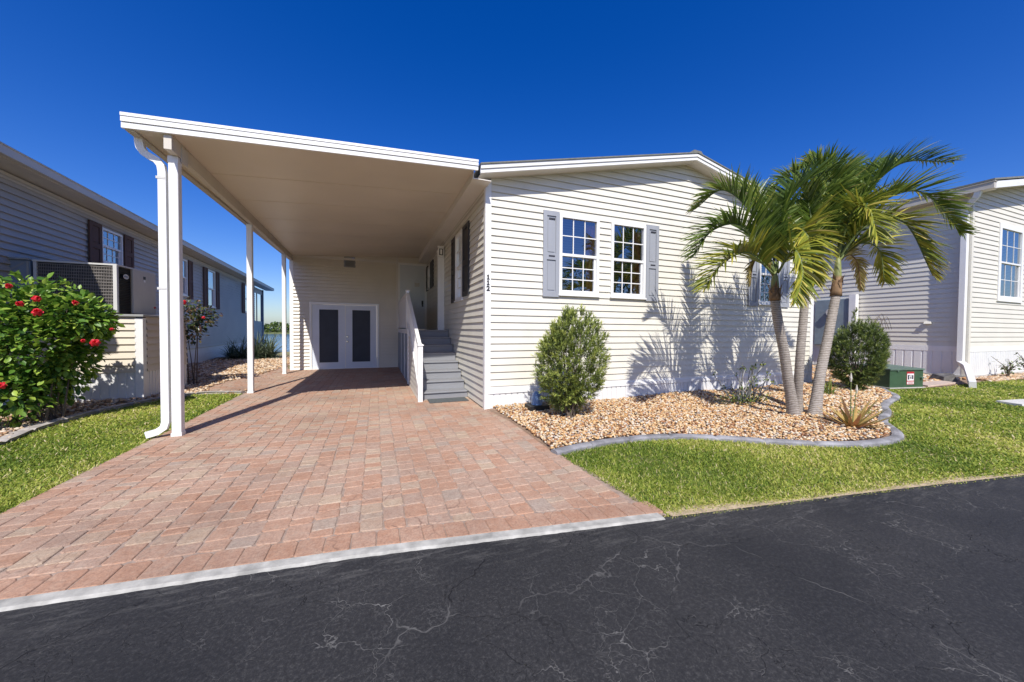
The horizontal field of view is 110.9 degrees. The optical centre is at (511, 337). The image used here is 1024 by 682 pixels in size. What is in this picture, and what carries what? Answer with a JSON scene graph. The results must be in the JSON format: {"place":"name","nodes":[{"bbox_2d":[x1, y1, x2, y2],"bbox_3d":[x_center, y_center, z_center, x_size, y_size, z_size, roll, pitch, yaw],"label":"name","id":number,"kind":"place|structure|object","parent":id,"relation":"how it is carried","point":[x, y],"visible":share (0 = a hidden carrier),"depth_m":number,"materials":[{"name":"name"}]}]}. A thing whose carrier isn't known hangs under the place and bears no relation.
{"place":"outdoors","nodes":[
{"label":"outdoors","id":0,"kind":"place"},
{"bbox_2d":[0,355,289,443],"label":"side gravel","id":1,"kind":"structure","parent":0,"point":[224,370],"depth_m":9.39,"materials":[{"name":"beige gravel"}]},
{"bbox_2d":[0,270,125,427],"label":"hibiscus bush","id":2,"kind":"object","parent":1,"relation":"on","point":[31,380],"visible":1,"depth_m":5.08,"materials":[{"name":"green plant"}]},
{"bbox_2d":[0,313,188,404],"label":"equipment platform","id":3,"kind":"structure","parent":1,"relation":"on","point":[131,366],"depth_m":6.77,"materials":[{"name":"beige"}]},
{"bbox_2d":[7,257,35,310],"bbox_3d":[-9.518,-0.952,6.711,1.280,0.980,1.240,0,1,-21],"label":"equipment cabinet","id":4,"kind":"object","parent":3,"relation":"on","point":[24,266],"visible":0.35,"depth_m":6.35,"materials":[{"name":"grey metal"}]},
{"bbox_2d":[32,259,155,314],"bbox_3d":[-8.353,-0.959,7.170,1.164,0.930,1.280,0,1,-21],"label":"air conditioner","id":5,"kind":"object","parent":3,"relation":"on","point":[121,289],"visible":0.76,"depth_m":6.77,"materials":[{"name":"beige metal"}]},
{"bbox_2d":[154,295,222,383],"bbox_3d":[-7.758,0.085,8.527,1.228,2.199,1.039,0,1,-21],"label":"hibiscus shrub","id":6,"kind":"object","parent":1,"relation":"on","point":[197,321],"visible":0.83,"depth_m":8.58,"materials":[{"name":"green plant"}]},
{"bbox_2d":[213,328,289,360],"bbox_3d":[-11.817,0.356,16.340,3.870,1.953,3.465,0,1,-21],"label":"strap leaf clump","id":7,"kind":"object","parent":1,"relation":"on","point":[263,351],"visible":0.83,"depth_m":15.93,"materials":[{"name":"green plant"}]},
{"bbox_2d":[264,334,289,351],"bbox_3d":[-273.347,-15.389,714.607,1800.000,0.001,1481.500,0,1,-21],"label":"water","id":8,"kind":"structure","parent":0,"point":[279,341],"depth_m":53.54,"materials":[{"name":"blue liquid"}]},
{"bbox_2d":[264,329,289,333],"bbox_3d":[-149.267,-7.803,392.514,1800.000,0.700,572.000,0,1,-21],"label":"shore","id":9,"kind":"structure","parent":0,"point":[275,332],"depth_m":116.57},
{"bbox_2d":[264,321,289,332],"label":"mangrove","id":10,"kind":"object","parent":9,"relation":"on","point":[272,325],"visible":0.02,"depth_m":118.80,"materials":[{"name":"green plant"}]},
{"bbox_2d":[0,363,665,599],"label":"paving","id":11,"kind":"structure","parent":0,"point":[165,546],"depth_m":3.10,"materials":[{"name":"red brick"}]},
{"bbox_2d":[119,111,478,438],"bbox_3d":[-4.109,-0.897,8.901,4.350,4.193,8.505,0,1,-21],"label":"carport","id":12,"kind":"object","parent":11,"relation":"on","point":[287,196],"visible":0.94,"depth_m":5.67,"materials":[{"name":"paint"}]},
{"bbox_2d":[398,289,467,401],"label":"staircase","id":13,"kind":"structure","parent":11,"relation":"on","point":[417,348],"depth_m":8.16,"materials":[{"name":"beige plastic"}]},
{"bbox_2d":[427,397,468,402],"bbox_3d":[-1.270,1.242,7.005,0.760,0.014,0.360,0,1,-21],"label":"door mat","id":14,"kind":"object","parent":11,"relation":"on","point":[442,400],"depth_m":6.97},
{"bbox_2d":[0,475,1023,681],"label":"road","id":15,"kind":"structure","parent":0,"point":[921,584],"depth_m":1.78,"materials":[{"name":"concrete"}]},
{"bbox_2d":[0,0,1023,328],"label":"sky","id":16,"kind":"structure","parent":0,"point":[757,84],"materials":[{"name":"blue"}]},
{"bbox_2d":[1,352,1023,518],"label":"lawn ground","id":17,"kind":"structure","parent":0,"point":[288,353],"depth_m":3.77,"materials":[{"name":"plant"}]},
{"bbox_2d":[0,393,241,512],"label":"side grass","id":18,"kind":"structure","parent":17,"relation":"on","point":[39,450],"depth_m":4.20,"materials":[{"name":"green plant"}]},
{"bbox_2d":[0,391,244,444],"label":"garden edging","id":19,"kind":"object","parent":17,"relation":"on","point":[17,434],"visible":0.74,"depth_m":5.39,"materials":[{"name":"grey concrete"}]},
{"bbox_2d":[0,141,273,405],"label":"neighbour home","id":20,"kind":"object","parent":17,"relation":"on","point":[47,213],"visible":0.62,"depth_m":8.37,"materials":[{"name":"grey plastic"}]},
{"bbox_2d":[76,226,122,264],"bbox_3d":[-10.394,-2.261,8.931,0.465,0.890,0.910,0,1,-25],"label":"window","id":21,"kind":"structure","parent":20,"relation":"in","point":[112,241],"depth_m":9.30,"materials":[{"name":"glass"}]},
{"bbox_2d":[183,259,188,296],"bbox_3d":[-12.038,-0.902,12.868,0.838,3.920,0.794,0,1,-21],"label":"window","id":22,"kind":"structure","parent":20,"relation":"in","point":[185,267],"depth_m":13.12,"materials":[{"name":"white paint"}]},
{"bbox_2d":[197,269,215,307],"bbox_3d":[-13.420,-2.123,15.453,0.465,1.630,0.980,0,1,-25],"label":"window","id":23,"kind":"structure","parent":20,"relation":"in","point":[211,274],"depth_m":15.68,"materials":[{"name":"glass"}]},
{"bbox_2d":[236,284,246,312],"bbox_3d":[-16.009,-2.285,21.029,0.465,1.680,1.280,0,1,-25],"label":"window","id":24,"kind":"structure","parent":20,"relation":"in","point":[245,284],"depth_m":20.88,"materials":[{"name":"glass"}]},
{"bbox_2d":[0,513,664,611],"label":"kerb strip","id":25,"kind":"object","parent":17,"relation":"on","point":[8,604],"visible":1,"depth_m":2.13,"materials":[{"name":"concrete"}]},
{"bbox_2d":[289,255,426,369],"bbox_3d":[-6.290,-1.048,15.073,4.524,4.200,5.315,0,1,-21],"label":"storage room","id":26,"kind":"object","parent":17,"relation":"on","point":[344,312],"visible":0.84,"depth_m":12.49,"materials":[{"name":"beige plastic"}]},
{"bbox_2d":[312,304,344,368],"bbox_3d":[-6.382,-0.029,12.287,1.020,2.220,0.052,0,1,-21],"label":"door","id":27,"kind":"structure","parent":26,"relation":"in","point":[328,321],"depth_m":12.28,"materials":[{"name":"white wood"}]},
{"bbox_2d":[346,305,376,367],"bbox_3d":[-5.394,-0.029,12.645,1.020,2.220,0.095,0,1,-21],"label":"door","id":28,"kind":"structure","parent":26,"relation":"in","point":[361,321],"depth_m":12.66,"materials":[{"name":"white metal"}]},
{"bbox_2d":[400,265,424,328],"bbox_3d":[-3.740,-1.501,13.255,0.900,2.400,0.100,0,1,-21],"label":"entry door","id":29,"kind":"structure","parent":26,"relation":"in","point":[412,278],"depth_m":13.30,"materials":[{"name":"white metal"}]},
{"bbox_2d":[418,150,813,409],"bbox_3d":[0.655,-1.552,16.278,9.935,5.295,18.635,0,1,-21],"label":"mobile home","id":30,"kind":"object","parent":17,"relation":"on","point":[532,247],"visible":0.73,"depth_m":7.36,"materials":[{"name":"beige plastic"}]},
{"bbox_2d":[427,265,431,289],"bbox_3d":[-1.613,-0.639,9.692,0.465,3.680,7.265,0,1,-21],"label":"window","id":31,"kind":"structure","parent":30,"relation":"in","point":[429,265],"depth_m":12.59,"materials":[{"name":"white paint"}]},
{"bbox_2d":[454,229,480,301],"bbox_3d":[-1.039,-1.618,8.198,0.465,1.570,0.760,0,1,-21],"label":"window","id":32,"kind":"structure","parent":30,"relation":"in","point":[458,238],"depth_m":8.29,"materials":[{"name":"white paint"}]},
{"bbox_2d":[558,214,599,296],"bbox_3d":[1.244,-1.578,7.056,0.925,1.550,0.465,0,1,-21],"label":"window","id":33,"kind":"structure","parent":30,"relation":"in","point":[579,239],"depth_m":7.01,"materials":[{"name":"white paint"}]},
{"bbox_2d":[610,221,646,299],"bbox_3d":[2.341,-1.579,7.478,0.905,1.550,0.465,0,1,-21],"label":"window","id":34,"kind":"structure","parent":30,"relation":"in","point":[628,240],"depth_m":7.42,"materials":[{"name":"white paint"}]},
{"bbox_2d":[758,258,780,305],"bbox_3d":[6.398,-1.568,9.041,0.810,1.520,0.465,0,1,-21],"label":"window","id":35,"kind":"structure","parent":30,"relation":"in","point":[765,277],"depth_m":8.95,"materials":[{"name":"glass"}]},
{"bbox_2d":[551,388,903,454],"bbox_3d":[5.230,1.331,5.691,9.943,0.090,1.767,0,1,-28],"label":"garden edging","id":36,"kind":"object","parent":17,"relation":"on","point":[896,435],"visible":0.78,"depth_m":4.50,"materials":[{"name":"grey concrete"}]},
{"bbox_2d":[664,472,1023,515],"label":"sandy verge","id":37,"kind":"structure","parent":17,"relation":"on","point":[709,509],"depth_m":2.99,"materials":[{"name":"soil"}]},
{"bbox_2d":[826,374,979,386],"bbox_3d":[11.330,1.234,12.212,3.900,0.001,5.420,0,1,-21],"label":"corner bed","id":38,"kind":"object","parent":17,"relation":"on","point":[962,381],"visible":0.14,"depth_m":10.09,"materials":[{"name":"soil"}]},
{"bbox_2d":[923,379,956,386],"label":"concrete slab","id":39,"kind":"structure","parent":38,"relation":"on","point":[932,383],"depth_m":9.67,"materials":[{"name":"beige concrete"}]},
{"bbox_2d":[928,373,957,381],"bbox_3d":[12.789,1.179,10.441,0.759,0.220,0.468,0,1,-7],"label":"splash block","id":40,"kind":"object","parent":38,"relation":"on","point":[946,377],"depth_m":10.29,"materials":[{"name":"grey concrete"}]},
{"bbox_2d":[812,176,1023,387],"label":"neighbour home","id":41,"kind":"object","parent":17,"relation":"on","point":[965,318],"visible":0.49,"depth_m":11.61,"materials":[{"name":"beige plastic"}]},
{"bbox_2d":[814,294,858,364],"bbox_3d":[12.729,-0.262,13.932,0.290,2.750,1.350,0,1,-21],"label":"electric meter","id":42,"kind":"object","parent":41,"relation":"attached to","point":[848,306],"visible":0.38,"depth_m":13.78,"materials":[{"name":"metal"}]},
{"bbox_2d":[979,222,1023,302],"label":"window","id":43,"kind":"structure","parent":41,"relation":"in","point":[1010,261],"depth_m":11.87,"materials":[{"name":"white paint"}]},
{"bbox_2d":[996,399,1023,405],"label":"stepping stone","id":44,"kind":"object","parent":17,"relation":"on","point":[1018,402],"visible":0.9,"depth_m":7.10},
{"bbox_2d":[488,373,891,449],"bbox_3d":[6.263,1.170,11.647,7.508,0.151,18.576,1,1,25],"label":"gravel","id":45,"kind":"structure","parent":0,"point":[681,410],"depth_m":5.58,"materials":[{"name":"beige gravel"}]},
{"bbox_2d":[525,391,549,411],"bbox_3d":[0.436,1.112,6.137,0.400,0.360,0.320,0,1,-21],"label":"ground fixture","id":46,"kind":"object","parent":45,"relation":"on","point":[536,403],"visible":0.69,"depth_m":6.06,"materials":[{"name":"metal"}]},
{"bbox_2d":[530,304,611,418],"bbox_3d":[0.952,0.376,5.683,1.350,1.870,1.112,0,1,1],"label":"yew shrub","id":47,"kind":"object","parent":45,"relation":"on","point":[566,394],"visible":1,"depth_m":5.49,"materials":[{"name":"green plant"}]},
{"bbox_2d":[712,361,779,404],"bbox_3d":[4.579,0.898,6.977,1.804,0.832,0.890,0,1,-14],"label":"thorny shrub","id":48,"kind":"object","parent":45,"relation":"on","point":[749,393],"visible":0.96,"depth_m":6.88,"materials":[{"name":"green plant"}]},
{"bbox_2d":[679,151,850,415],"bbox_3d":[3.887,-0.808,5.602,2.956,4.382,1.884,-1,2,-40],"label":"palm tree","id":49,"kind":"object","parent":45,"relation":"on","point":[770,235],"visible":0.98,"depth_m":5.44,"materials":[{"name":"green plant"}]},
{"bbox_2d":[759,143,871,412],"bbox_3d":[5.468,-1.131,6.606,3.838,4.992,1.658,-1,2,-38],"label":"palm tree","id":50,"kind":"object","parent":45,"relation":"on","point":[820,217],"visible":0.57,"depth_m":5.91,"materials":[{"name":"green plant"}]},
{"bbox_2d":[824,379,840,394],"bbox_3d":[7.080,1.078,7.844,0.710,0.410,0.570,1,1,15],"label":"bulbine tuft","id":51,"kind":"object","parent":45,"relation":"on","point":[828,390],"visible":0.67,"depth_m":7.79,"materials":[{"name":"green plant"}]},
{"bbox_2d":[816,373,896,428],"bbox_3d":[4.960,0.927,5.091,0.980,0.820,0.940,0,1,-21],"label":"aloe plant","id":52,"kind":"object","parent":45,"relation":"on","point":[859,421],"visible":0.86,"depth_m":5.09,"materials":[{"name":"beige plant"}]},
{"bbox_2d":[827,307,891,389],"bbox_3d":[8.397,0.293,8.647,1.475,2.081,1.357,0,1,-21],"label":"yew shrub","id":53,"kind":"object","parent":45,"relation":"on","point":[875,366],"visible":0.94,"depth_m":8.38,"materials":[{"name":"green plant"}]},
{"bbox_2d":[869,314,891,328],"bbox_3d":[9.232,-0.251,8.862,0.891,0.697,0.115,0,1,-21],"label":"dry branch","id":54,"kind":"object","parent":53,"relation":"attached to","point":[881,321],"visible":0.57,"depth_m":8.88,"materials":[{"name":"plant"}]},
{"bbox_2d":[786,137,979,417],"bbox_3d":[6.605,-1.163,6.262,3.616,5.118,1.948,0,1,-21],"label":"palm tree","id":55,"kind":"object","parent":45,"relation":"on","point":[864,204],"visible":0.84,"depth_m":5.91,"materials":[{"name":"green plant"}]},
{"bbox_2d":[857,364,925,388],"bbox_3d":[10.058,1.020,9.477,1.241,0.540,0.969,0,1,-10],"label":"transformer box","id":56,"kind":"object","parent":45,"relation":"on","point":[897,377],"visible":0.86,"depth_m":9.04,"materials":[{"name":"green metal"}]},
{"bbox_2d":[812,365,966,381],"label":"corner gravel","id":57,"kind":"structure","parent":0,"point":[926,376],"depth_m":11.01,"materials":[{"name":"beige gravel"}]},
{"label":"border bed","id":58,"kind":"structure","parent":0,"visible":0},
{"bbox_2d":[975,372,1023,381],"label":"border gravel","id":59,"kind":"structure","parent":58,"relation":"on","point":[1000,377],"depth_m":10.94,"materials":[{"name":"beige gravel"}]},
{"bbox_2d":[991,356,1022,375],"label":"young shrub","id":60,"kind":"object","parent":59,"relation":"on","point":[1011,367],"visible":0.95,"depth_m":11.14,"materials":[{"name":"green plant"}]},
{"bbox_2d":[1014,352,1023,369],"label":"young shrub","id":61,"kind":"object","parent":58,"relation":"on","point":[1021,362],"visible":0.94,"depth_m":11.65,"materials":[{"name":"green plant"}]}
]}

